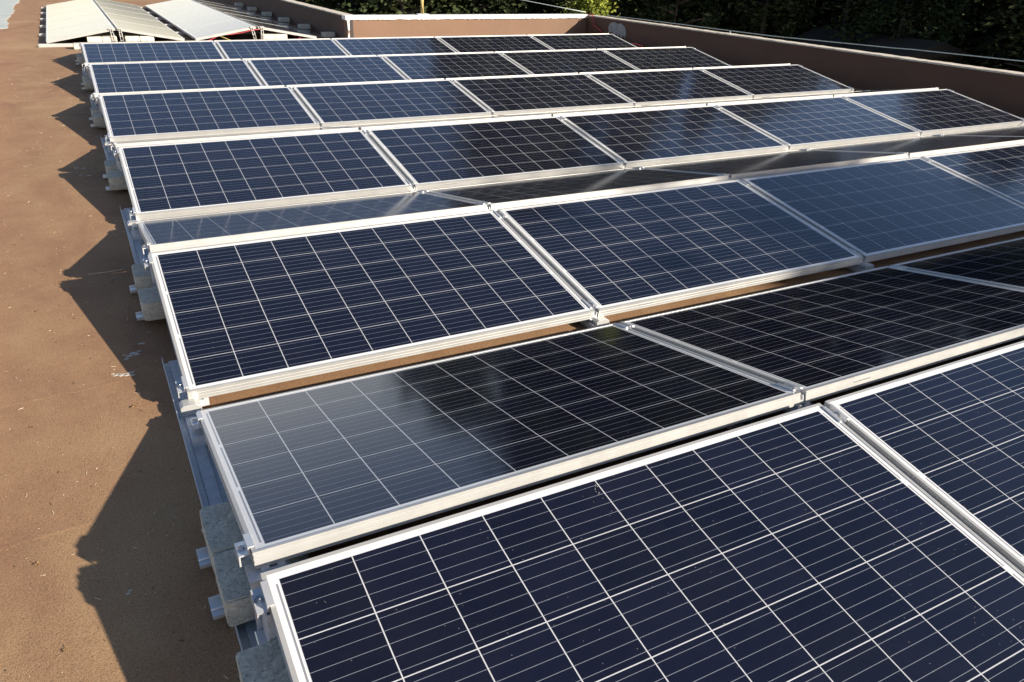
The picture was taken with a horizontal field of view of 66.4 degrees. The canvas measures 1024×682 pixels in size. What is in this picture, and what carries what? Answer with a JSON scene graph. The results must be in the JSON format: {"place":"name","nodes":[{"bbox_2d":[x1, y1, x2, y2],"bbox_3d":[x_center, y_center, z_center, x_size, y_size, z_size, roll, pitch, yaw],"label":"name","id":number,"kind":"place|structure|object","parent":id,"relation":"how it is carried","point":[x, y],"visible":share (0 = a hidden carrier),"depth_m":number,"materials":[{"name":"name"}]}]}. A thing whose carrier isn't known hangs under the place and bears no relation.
{"place":"outdoors","nodes":[
{"label":"outdoors","id":0,"kind":"place"},
{"bbox_2d":[562,0,618,17],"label":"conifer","id":1,"kind":"object","parent":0,"point":[588,6],"visible":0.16,"depth_m":19.98,"materials":[{"name":"green plant"}]},
{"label":"mounting rail","id":2,"kind":"object","parent":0,"visible":0},
{"bbox_2d":[921,144,1023,205],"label":"solar panel","id":3,"kind":"object","parent":2,"relation":"on","point":[999,170],"visible":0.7,"depth_m":5.46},
{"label":"mounting rail","id":4,"kind":"object","parent":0,"visible":0},
{"bbox_2d":[810,135,1023,157],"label":"solar panel","id":5,"kind":"object","parent":4,"relation":"on","point":[920,146],"visible":0.84,"depth_m":6.22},
{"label":"mounting rail","id":6,"kind":"object","parent":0,"visible":0},
{"bbox_2d":[939,125,1023,135],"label":"solar panel","id":7,"kind":"object","parent":6,"relation":"on","point":[1013,131],"visible":0.63,"depth_m":7.12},
{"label":"mounting rail","id":8,"kind":"object","parent":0,"visible":0},
{"bbox_2d":[111,127,357,149],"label":"solar panel","id":9,"kind":"object","parent":8,"relation":"on","point":[121,143],"visible":0.78,"depth_m":5.67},
{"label":"mounting rail","id":10,"kind":"object","parent":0,"visible":0},
{"bbox_2d":[842,89,1023,135],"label":"solar panel","id":11,"kind":"object","parent":10,"relation":"on","point":[934,112],"visible":0.94,"depth_m":7.90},
{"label":"mounting rail","id":12,"kind":"object","parent":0,"visible":0},
{"bbox_2d":[452,74,633,115],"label":"solar panel","id":13,"kind":"object","parent":12,"relation":"on","point":[524,94],"visible":0.9,"depth_m":8.18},
{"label":"mounting rail","id":14,"kind":"object","parent":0,"visible":0},
{"bbox_2d":[587,69,751,105],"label":"solar panel","id":15,"kind":"object","parent":14,"relation":"on","point":[643,88],"visible":0.9,"depth_m":8.90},
{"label":"mounting rail","id":16,"kind":"object","parent":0,"visible":0},
{"bbox_2d":[702,64,853,97],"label":"solar panel","id":17,"kind":"object","parent":16,"relation":"attached to","point":[774,81],"visible":0.94,"depth_m":9.63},
{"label":"mounting rail","id":18,"kind":"object","parent":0,"visible":0},
{"bbox_2d":[385,52,530,79],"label":"solar panel","id":19,"kind":"object","parent":18,"relation":"on","point":[435,66],"visible":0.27,"depth_m":9.93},
{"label":"mounting rail","id":20,"kind":"object","parent":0,"visible":0},
{"bbox_2d":[500,50,636,74],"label":"solar panel","id":21,"kind":"object","parent":20,"relation":"on","point":[556,62],"visible":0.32,"depth_m":10.65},
{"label":"mounting rail","id":22,"kind":"object","parent":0,"visible":0},
{"bbox_2d":[603,47,729,69],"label":"solar panel","id":23,"kind":"object","parent":22,"relation":"on","point":[662,58],"visible":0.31,"depth_m":11.38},
{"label":"mounting rail","id":24,"kind":"object","parent":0,"visible":0},
{"bbox_2d":[81,41,224,62],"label":"solar panel","id":25,"kind":"object","parent":24,"relation":"on","point":[142,51],"visible":0.66,"depth_m":10.23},
{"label":"mounting rail","id":26,"kind":"object","parent":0,"visible":0},
{"bbox_2d":[217,39,348,58],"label":"solar panel","id":27,"kind":"object","parent":26,"relation":"on","point":[245,49],"visible":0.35,"depth_m":10.96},
{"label":"mounting rail","id":28,"kind":"object","parent":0,"visible":0},
{"bbox_2d":[333,37,456,55],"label":"solar panel","id":29,"kind":"object","parent":28,"relation":"on","point":[384,46],"visible":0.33,"depth_m":11.68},
{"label":"mounting rail","id":30,"kind":"object","parent":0,"visible":0},
{"bbox_2d":[439,35,551,52],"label":"solar panel","id":31,"kind":"object","parent":30,"relation":"on","point":[490,43],"visible":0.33,"depth_m":12.40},
{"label":"mounting rail","id":32,"kind":"object","parent":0,"visible":0},
{"bbox_2d":[530,34,637,49],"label":"solar panel","id":33,"kind":"object","parent":32,"relation":"on","point":[581,41],"visible":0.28,"depth_m":13.12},
{"label":"ground","id":34,"kind":"structure","parent":0,"visible":0},
{"bbox_2d":[367,0,460,14],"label":"undergrowth tree","id":35,"kind":"object","parent":34,"relation":"on","point":[394,4],"visible":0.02,"depth_m":22.52,"materials":[{"name":"green plant"}]},
{"bbox_2d":[333,0,512,14],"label":"tree","id":36,"kind":"object","parent":34,"relation":"on","point":[364,6],"visible":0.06,"depth_m":25.00,"materials":[{"name":"green plant"}]},
{"bbox_2d":[412,0,525,13],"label":"undergrowth tree","id":37,"kind":"object","parent":34,"relation":"on","point":[475,10],"visible":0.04,"depth_m":23.71,"materials":[{"name":"green plant"}]},
{"bbox_2d":[461,0,559,13],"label":"tree","id":38,"kind":"object","parent":34,"relation":"on","point":[529,7],"visible":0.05,"depth_m":27.36,"materials":[{"name":"green plant"}]},
{"bbox_2d":[484,0,631,18],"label":"undergrowth tree","id":39,"kind":"object","parent":34,"relation":"on","point":[560,3],"visible":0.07,"depth_m":23.84,"materials":[{"name":"green plant"}]},
{"bbox_2d":[549,0,731,27],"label":"tree","id":40,"kind":"object","parent":34,"relation":"on","point":[691,8],"visible":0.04,"depth_m":26.13,"materials":[{"name":"green plant"}]},
{"bbox_2d":[619,0,736,33],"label":"undergrowth tree","id":41,"kind":"object","parent":34,"relation":"on","point":[664,16],"visible":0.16,"depth_m":24.06,"materials":[{"name":"green plant"}]},
{"bbox_2d":[694,0,780,35],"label":"undergrowth tree","id":42,"kind":"object","parent":34,"relation":"on","point":[733,22],"visible":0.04,"depth_m":26.98,"materials":[{"name":"green plant"}]},
{"bbox_2d":[719,0,838,41],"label":"undergrowth tree","id":43,"kind":"object","parent":34,"relation":"on","point":[786,27],"visible":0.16,"depth_m":24.38,"materials":[{"name":"green plant"}]},
{"bbox_2d":[726,0,914,38],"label":"tree","id":44,"kind":"object","parent":34,"relation":"on","point":[825,18],"visible":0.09,"depth_m":29.56,"materials":[{"name":"green plant"}]},
{"bbox_2d":[796,0,889,34],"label":"undergrowth tree","id":45,"kind":"object","parent":34,"relation":"on","point":[861,9],"visible":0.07,"depth_m":27.17,"materials":[{"name":"green plant"}]},
{"bbox_2d":[788,28,971,63],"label":"garden shed","id":46,"kind":"structure","parent":34,"relation":"on","point":[913,43],"depth_m":21.92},
{"bbox_2d":[812,0,997,64],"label":"undergrowth tree","id":47,"kind":"object","parent":34,"relation":"on","point":[907,6],"visible":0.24,"depth_m":22.23,"materials":[{"name":"green plant"}]},
{"bbox_2d":[878,0,1009,64],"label":"undergrowth tree","id":48,"kind":"object","parent":34,"relation":"on","point":[975,21],"visible":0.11,"depth_m":27.18,"materials":[{"name":"green plant"}]},
{"bbox_2d":[934,0,1023,71],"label":"tree","id":49,"kind":"object","parent":34,"relation":"on","point":[986,40],"visible":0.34,"depth_m":26.99,"materials":[{"name":"green plant"}]},
{"bbox_2d":[963,0,1023,70],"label":"undergrowth tree","id":50,"kind":"object","parent":34,"relation":"on","point":[1011,28],"visible":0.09,"depth_m":20.63,"materials":[{"name":"green plant"}]},
{"bbox_3d":[-6.000,-2.964,15.095,14.940,4.760,44.800,-12,29,-26],"label":"building","id":51,"kind":"object","parent":34,"relation":"on","visible":0},
{"bbox_2d":[0,0,1023,681],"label":"roof","id":52,"kind":"structure","parent":51,"relation":"on","point":[58,606],"depth_m":2.67,"materials":[{"name":"concrete"}]},
{"bbox_2d":[0,370,153,407],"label":"roof seam","id":53,"kind":"object","parent":52,"relation":"on","point":[76,390],"visible":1,"depth_m":2.81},
{"bbox_2d":[0,492,181,550],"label":"roof seam","id":54,"kind":"object","parent":52,"relation":"on","point":[85,523],"visible":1,"depth_m":2.17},
{"bbox_2d":[120,207,149,263],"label":"base rail","id":55,"kind":"object","parent":52,"relation":"on","point":[139,256],"visible":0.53,"depth_m":4.18,"materials":[{"name":"metal"}]},
{"bbox_2d":[132,263,152,292],"bbox_3d":[-1.631,-0.303,3.621,0.214,0.082,0.188,-12,29,-25],"label":"ballast block","id":56,"kind":"object","parent":55,"relation":"on","point":[142,278],"depth_m":3.52,"materials":[{"name":"concrete"}]},
{"bbox_2d":[138,287,164,320],"bbox_3d":[-1.477,-0.171,3.363,0.215,0.082,0.188,-12,29,-26],"label":"ballast block","id":57,"kind":"object","parent":55,"relation":"on","point":[151,304],"depth_m":3.27,"materials":[{"name":"concrete"}]},
{"bbox_2d":[40,17,270,20],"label":"base rail","id":58,"kind":"object","parent":52,"relation":"on","point":[158,18],"visible":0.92,"depth_m":16.71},
{"bbox_2d":[160,7,218,23],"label":"solar panel","id":59,"kind":"object","parent":58,"relation":"on","point":[181,15],"visible":0.84,"depth_m":16.22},
{"bbox_2d":[40,23,288,27],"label":"base rail","id":60,"kind":"object","parent":52,"relation":"on","point":[168,25],"visible":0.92,"depth_m":15.39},
{"bbox_2d":[46,12,106,30],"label":"solar panel","id":61,"kind":"object","parent":60,"relation":"on","point":[69,22],"visible":0.84,"depth_m":13.98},
{"bbox_2d":[170,12,235,30],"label":"solar panel","id":62,"kind":"object","parent":60,"relation":"on","point":[199,20],"visible":0.85,"depth_m":14.89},
{"bbox_2d":[39,30,309,36],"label":"base rail","id":63,"kind":"object","parent":52,"relation":"on","point":[129,33],"visible":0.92,"depth_m":13.74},
{"bbox_2d":[46,19,114,42],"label":"solar panel","id":64,"kind":"object","parent":63,"relation":"on","point":[77,31],"visible":1,"depth_m":12.47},
{"bbox_2d":[110,19,184,40],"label":"solar panel","id":65,"kind":"object","parent":63,"relation":"on","point":[148,30],"visible":0.95,"depth_m":12.86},
{"bbox_2d":[182,18,255,40],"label":"solar panel","id":66,"kind":"object","parent":63,"relation":"on","point":[212,30],"visible":1,"depth_m":13.45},
{"bbox_2d":[239,19,316,38],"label":"solar panel","id":67,"kind":"object","parent":63,"relation":"on","point":[280,29],"visible":0.88,"depth_m":13.69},
{"bbox_2d":[196,546,211,568],"bbox_3d":[-0.691,0.538,2.078,0.269,0.010,0.070,-12,29,-26],"label":"cross channel","id":68,"kind":"object","parent":52,"relation":"on","point":[203,558],"visible":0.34,"depth_m":2.02,"materials":[{"name":"metal"}]},
{"bbox_2d":[199,501,242,572],"bbox_3d":[-0.692,0.497,2.056,0.217,0.082,0.201,-12,29,-25],"label":"ballast block","id":69,"kind":"object","parent":68,"relation":"on","point":[220,530],"depth_m":2.00,"materials":[{"name":"concrete"}]},
{"bbox_2d":[162,359,256,650],"bbox_3d":[-0.904,0.412,2.339,0.078,0.030,1.700,-12,29,-26],"label":"base rail","id":70,"kind":"object","parent":52,"relation":"on","point":[209,485],"visible":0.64,"depth_m":2.39,"materials":[{"name":"metal"}]},
{"bbox_2d":[179,399,206,447],"bbox_3d":[-1.049,0.270,2.592,0.074,0.048,0.257,-12,29,-26],"label":"valley foot","id":71,"kind":"object","parent":70,"relation":"on","point":[189,407],"visible":0.89,"depth_m":2.64},
{"bbox_2d":[190,412,285,570],"bbox_3d":[-0.778,0.377,2.148,0.094,0.082,0.984,-12,19,-26],"label":"mounting rail","id":72,"kind":"object","parent":70,"relation":"on","point":[241,548],"visible":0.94,"depth_m":1.75,"materials":[{"name":"metal"}]},
{"bbox_2d":[212,549,308,626],"bbox_3d":[-0.601,0.574,1.906,0.214,0.082,0.188,-12,29,-26],"label":"ballast block","id":73,"kind":"object","parent":70,"relation":"on","point":[233,584],"depth_m":1.83,"materials":[{"name":"concrete"}]},
{"bbox_2d":[245,559,289,644],"bbox_3d":[-0.528,0.613,1.753,0.098,0.205,0.140,-12,29,-26],"label":"ridge support","id":74,"kind":"object","parent":70,"relation":"on","point":[265,632],"visible":0.33,"depth_m":1.73,"materials":[{"name":"metal"}]},
{"bbox_2d":[245,60,266,85],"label":"mounting rail","id":75,"kind":"object","parent":52,"relation":"on","point":[247,61],"visible":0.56,"depth_m":8.89,"materials":[{"name":"metal"}]},
{"bbox_2d":[89,60,262,92],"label":"solar panel","id":76,"kind":"object","parent":75,"relation":"on","point":[137,77],"visible":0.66,"depth_m":8.49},
{"bbox_2d":[247,56,406,85],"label":"solar panel","id":77,"kind":"object","parent":75,"relation":"on","point":[293,71],"visible":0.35,"depth_m":9.21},
{"bbox_2d":[250,580,274,622],"bbox_3d":[-0.292,0.792,1.334,0.094,0.082,0.984,-12,40,-26],"label":"panel clamp","id":78,"kind":"object","parent":52,"relation":"on","point":[262,600],"visible":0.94,"depth_m":1.61,"materials":[{"name":"metal"}]},
{"bbox_2d":[221,0,352,37],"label":"parapet wall","id":79,"kind":"structure","parent":52,"relation":"on","point":[318,19],"depth_m":15.65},
{"bbox_2d":[290,87,321,126],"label":"mounting rail","id":80,"kind":"object","parent":52,"relation":"on","point":[316,120],"visible":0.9,"depth_m":7.09,"materials":[{"name":"metal"}]},
{"bbox_2d":[99,86,318,140],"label":"solar panel","id":81,"kind":"object","parent":80,"relation":"on","point":[131,116],"visible":0.86,"depth_m":6.73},
{"bbox_2d":[292,80,490,126],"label":"solar panel","id":82,"kind":"object","parent":80,"relation":"on","point":[352,104],"visible":0.9,"depth_m":7.46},
{"bbox_2d":[331,114,550,131],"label":"solar panel","id":83,"kind":"object","parent":52,"relation":"on","point":[364,127],"visible":0.59,"depth_m":6.40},
{"bbox_2d":[342,14,587,37],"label":"parapet wall","id":84,"kind":"structure","parent":52,"relation":"on","point":[404,25],"depth_m":14.29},
{"bbox_2d":[510,104,705,116],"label":"solar panel","id":85,"kind":"object","parent":52,"relation":"on","point":[593,111],"visible":0.59,"depth_m":7.13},
{"bbox_2d":[579,320,754,429],"bbox_3d":[0.574,0.104,3.060,0.078,0.030,1.700,-12,29,-26],"label":"base rail","id":86,"kind":"object","parent":52,"relation":"on","point":[586,323],"depth_m":2.72,"materials":[{"name":"metal"}]},
{"bbox_2d":[592,316,608,326],"bbox_3d":[0.429,-0.037,3.313,0.074,0.048,0.257,-12,29,-26],"label":"valley foot","id":87,"kind":"object","parent":86,"relation":"on","point":[597,321],"visible":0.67,"depth_m":3.37},
{"bbox_2d":[494,210,597,323],"bbox_3d":[0.136,-0.377,3.737,0.052,0.083,1.004,-12,39,-26],"label":"mounting rail","id":88,"kind":"object","parent":87,"relation":"on","point":[590,303],"visible":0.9,"depth_m":3.61,"materials":[{"name":"metal"}]},
{"bbox_2d":[149,210,594,399],"bbox_3d":[-0.601,-0.237,3.367,1.650,0.040,0.992,-12,39,-26],"label":"solar panel","id":89,"kind":"object","parent":88,"relation":"on","point":[244,315],"visible":0.95,"depth_m":3.26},
{"bbox_2d":[497,179,862,315],"bbox_3d":[0.877,-0.545,4.088,1.650,0.040,0.992,-12,39,-26],"label":"solar panel","id":90,"kind":"object","parent":88,"relation":"on","point":[616,254],"visible":0.97,"depth_m":3.99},
{"bbox_2d":[617,322,809,412],"bbox_3d":[0.673,0.074,2.856,0.052,0.083,1.004,-12,19,-26],"label":"mounting rail","id":91,"kind":"object","parent":86,"relation":"on","point":[790,386],"visible":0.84,"depth_m":2.46,"materials":[{"name":"metal"}]},
{"bbox_2d":[197,323,800,568],"bbox_3d":[-0.067,0.212,2.490,1.650,0.040,0.992,-12,19,-26],"label":"solar panel","id":92,"kind":"object","parent":91,"relation":"on","point":[303,471],"visible":0.93,"depth_m":2.31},
{"bbox_2d":[644,95,832,105],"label":"solar panel","id":93,"kind":"object","parent":52,"relation":"on","point":[722,102],"visible":0.48,"depth_m":7.86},
{"bbox_2d":[586,15,1023,117],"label":"parapet wall","id":94,"kind":"structure","parent":52,"relation":"on","point":[1001,89],"depth_m":10.46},
{"bbox_2d":[823,404,1023,573],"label":"mounting rail","id":95,"kind":"object","parent":52,"relation":"on","point":[835,412],"visible":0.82,"depth_m":2.32,"materials":[{"name":"metal"}]},
{"bbox_2d":[260,403,1023,681],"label":"solar panel","id":96,"kind":"object","parent":95,"relation":"on","point":[817,542],"visible":0.93,"depth_m":1.75,"materials":[{"name":"glass"}]},
{"bbox_2d":[823,341,1023,572],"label":"solar panel","id":97,"kind":"object","parent":95,"relation":"on","point":[949,437],"visible":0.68,"depth_m":2.31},
{"bbox_2d":[844,265,1023,340],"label":"base rail","id":98,"kind":"object","parent":52,"relation":"on","point":[854,268],"depth_m":4.12,"materials":[{"name":"metal"}]},
{"bbox_2d":[859,262,873,269],"bbox_3d":[1.907,-0.345,4.034,0.074,0.048,0.257,-12,29,-26],"label":"valley foot","id":99,"kind":"object","parent":98,"relation":"on","point":[865,265],"visible":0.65,"depth_m":4.09},
{"bbox_2d":[740,179,863,266],"bbox_3d":[1.614,-0.685,4.458,0.052,0.083,1.004,-12,39,-26],"label":"mounting rail","id":100,"kind":"object","parent":99,"relation":"on","point":[854,250],"visible":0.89,"depth_m":4.13,"materials":[{"name":"metal"}]},
{"bbox_2d":[741,157,1023,261],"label":"solar panel","id":101,"kind":"object","parent":100,"relation":"on","point":[876,211],"visible":0.94,"depth_m":4.72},
{"bbox_2d":[890,265,906,268],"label":"mounting rail","id":102,"kind":"object","parent":98,"relation":"on","point":[898,266],"visible":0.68,"depth_m":3.93,"materials":[{"name":"metal"}]},
{"bbox_2d":[620,266,1023,402],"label":"solar panel","id":103,"kind":"object","parent":102,"relation":"on","point":[819,339],"visible":0.91,"depth_m":3.05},
{"bbox_2d":[890,237,1023,289],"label":"solar panel","id":104,"kind":"object","parent":102,"relation":"on","point":[1000,263],"visible":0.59,"depth_m":3.93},
{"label":"base rail","id":105,"kind":"object","parent":52,"relation":"on","visible":0},
{"bbox_2d":[419,190,490,209],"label":"mounting rail","id":106,"kind":"object","parent":105,"relation":"on","point":[488,207],"visible":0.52,"depth_m":4.18,"materials":[{"name":"metal"}]},
{"bbox_2d":[137,191,486,252],"bbox_3d":[-1.091,-0.668,4.215,1.650,0.040,0.992,-12,19,-26],"label":"solar panel","id":107,"kind":"object","parent":106,"relation":"on","point":[172,233],"visible":0.91,"depth_m":4.04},
{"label":"base rail","id":108,"kind":"object","parent":52,"relation":"on","visible":0},
{"bbox_2d":[558,116,625,169],"bbox_3d":[0.609,-1.565,6.181,0.052,0.083,1.004,-12,39,-26],"label":"mounting rail","id":109,"kind":"object","parent":108,"relation":"on","point":[619,159],"visible":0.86,"depth_m":5.86,"materials":[{"name":"metal"}]},
{"bbox_2d":[366,116,623,190],"bbox_3d":[-0.127,-1.424,5.811,1.650,0.040,0.992,-12,39,-26],"label":"solar panel","id":110,"kind":"object","parent":109,"relation":"on","point":[426,157],"visible":0.96,"depth_m":5.73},
{"bbox_2d":[634,167,730,179],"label":"mounting rail","id":111,"kind":"object","parent":108,"relation":"on","point":[718,174],"visible":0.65,"depth_m":4.91,"materials":[{"name":"metal"}]},
{"bbox_2d":[422,168,728,210],"bbox_3d":[0.387,-0.976,4.936,1.650,0.040,0.992,-12,19,-26],"label":"solar panel","id":112,"kind":"object","parent":111,"relation":"on","point":[510,194],"visible":0.83,"depth_m":4.77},
{"bbox_2d":[643,150,907,179],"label":"solar panel","id":113,"kind":"object","parent":111,"relation":"on","point":[750,166],"visible":0.81,"depth_m":5.51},
{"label":"base rail","id":114,"kind":"object","parent":52,"relation":"on","visible":0},
{"bbox_2d":[715,105,789,151],"bbox_3d":[2.087,-1.873,6.902,0.052,0.083,1.004,-12,39,-26],"label":"mounting rail","id":115,"kind":"object","parent":114,"relation":"on","point":[783,142],"visible":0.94,"depth_m":6.58,"materials":[{"name":"metal"}]},
{"bbox_2d":[560,105,787,167],"bbox_3d":[1.351,-1.732,6.532,1.650,0.040,0.992,-12,39,-26],"label":"solar panel","id":116,"kind":"object","parent":115,"relation":"on","point":[638,138],"visible":0.92,"depth_m":6.45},
{"bbox_2d":[715,96,920,149],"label":"solar panel","id":117,"kind":"object","parent":115,"relation":"on","point":[796,124],"visible":0.97,"depth_m":7.18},
{"bbox_3d":[-0.447,0.751,1.661,0.269,0.010,0.070,-12,29,-26],"label":"cross channel","id":118,"kind":"object","parent":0,"visible":0},
{"bbox_2d":[236,638,290,681],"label":"ballast block","id":119,"kind":"object","parent":118,"relation":"on","point":[264,662],"depth_m":1.62,"materials":[{"name":"concrete"}]},
{"bbox_3d":[-0.591,-0.914,5.029,0.074,0.048,0.257,-12,29,-26],"label":"valley foot","id":120,"kind":"object","parent":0,"visible":0},
{"bbox_2d":[363,130,415,189],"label":"mounting rail","id":121,"kind":"object","parent":120,"relation":"on","point":[411,181],"visible":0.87,"depth_m":5.34,"materials":[{"name":"metal"}]},
{"bbox_2d":[117,130,411,220],"bbox_3d":[-1.606,-1.117,5.090,1.650,0.040,0.992,-12,39,-26],"label":"solar panel","id":122,"kind":"object","parent":121,"relation":"on","point":[167,180],"visible":0.94,"depth_m":5.00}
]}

